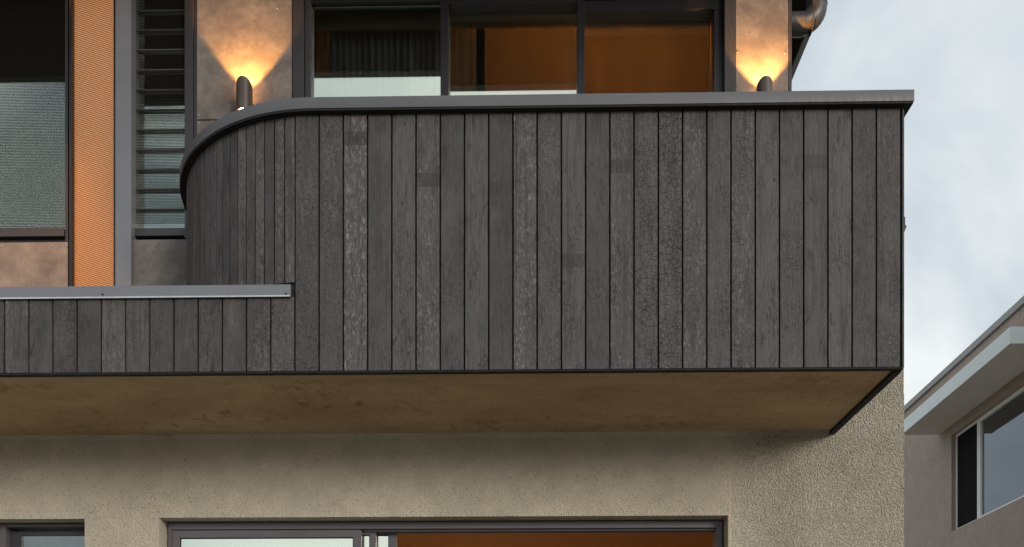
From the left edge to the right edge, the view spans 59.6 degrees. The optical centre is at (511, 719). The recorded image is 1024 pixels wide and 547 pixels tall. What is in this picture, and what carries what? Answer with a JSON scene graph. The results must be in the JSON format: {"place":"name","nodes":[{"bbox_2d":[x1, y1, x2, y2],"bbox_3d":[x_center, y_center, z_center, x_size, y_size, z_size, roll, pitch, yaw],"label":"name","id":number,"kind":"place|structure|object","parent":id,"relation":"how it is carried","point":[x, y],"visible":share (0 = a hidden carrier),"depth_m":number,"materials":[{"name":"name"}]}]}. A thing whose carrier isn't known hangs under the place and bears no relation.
{"place":"outdoors","nodes":[
{"label":"outdoors","id":0,"kind":"place"},
{"bbox_2d":[0,0,913,546],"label":"house","id":1,"kind":"structure","parent":0,"point":[508,272],"depth_m":5.22,"materials":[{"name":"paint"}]},
{"bbox_2d":[0,0,68,242],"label":"window","id":2,"kind":"structure","parent":1,"relation":"in","point":[34,34],"depth_m":6.05,"materials":[{"name":"clear glass"}]},
{"bbox_2d":[0,524,84,546],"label":"window","id":3,"kind":"structure","parent":1,"relation":"in","point":[9,537],"depth_m":6.10,"materials":[{"name":"grey metal"}]},
{"bbox_2d":[24,530,84,546],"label":"roller blind","id":4,"kind":"object","parent":1,"relation":"attached to","point":[54,541],"depth_m":6.30,"materials":[{"name":"grey fabric"}]},
{"bbox_2d":[69,0,114,285],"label":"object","id":5,"kind":"object","parent":1,"relation":"attached to","point":[91,142],"visible":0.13,"depth_m":5.98,"materials":[{"name":"orange metal"}]},
{"bbox_2d":[135,0,198,239],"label":"window","id":6,"kind":"structure","parent":1,"relation":"in","point":[166,49],"depth_m":6.02,"materials":[{"name":"grey glass"}]},
{"bbox_2d":[236,76,252,109],"bbox_3d":[-1.762,-4.099,5.904,0.104,0.214,0.136,0,0,1],"label":"wall lamp","id":7,"kind":"object","parent":1,"relation":"attached to","point":[244,94],"visible":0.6,"depth_m":5.84,"materials":[{"name":"grey metal"}]},
{"bbox_2d":[168,520,722,546],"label":"sliding door","id":8,"kind":"structure","parent":1,"relation":"in","point":[201,534],"depth_m":6.03,"materials":[{"name":"grey metal"}]},
{"bbox_2d":[292,0,734,97],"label":"window","id":9,"kind":"structure","parent":1,"relation":"in","point":[341,48],"depth_m":6.03,"materials":[{"name":"clear glass"}]},
{"bbox_2d":[756,76,772,90],"bbox_3d":[1.645,-4.055,5.842,0.104,0.212,0.136,0,0,1],"label":"wall lamp","id":10,"kind":"object","parent":1,"relation":"attached to","point":[765,83],"visible":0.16,"depth_m":5.78,"materials":[{"name":"grey metal"}]},
{"bbox_2d":[792,0,1023,404],"label":"sky","id":11,"kind":"structure","parent":0,"point":[962,61],"materials":[{"name":"white"}]},
{"bbox_2d":[904,296,1023,546],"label":"neighbour house","id":12,"kind":"structure","parent":0,"point":[964,448],"depth_m":11.92,"materials":[{"name":"grey paint"}]},
{"bbox_2d":[956,419,977,528],"bbox_3d":[6.294,-3.348,12.313,0.065,1.362,0.689,0,0,3],"label":"window","id":13,"kind":"structure","parent":12,"relation":"in","point":[967,439],"depth_m":12.32,"materials":[{"name":"black glass"}]},
{"bbox_2d":[978,386,1023,518],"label":"window","id":14,"kind":"structure","parent":12,"relation":"in","point":[1000,430],"depth_m":11.40,"materials":[{"name":"grey glass"}]}
]}

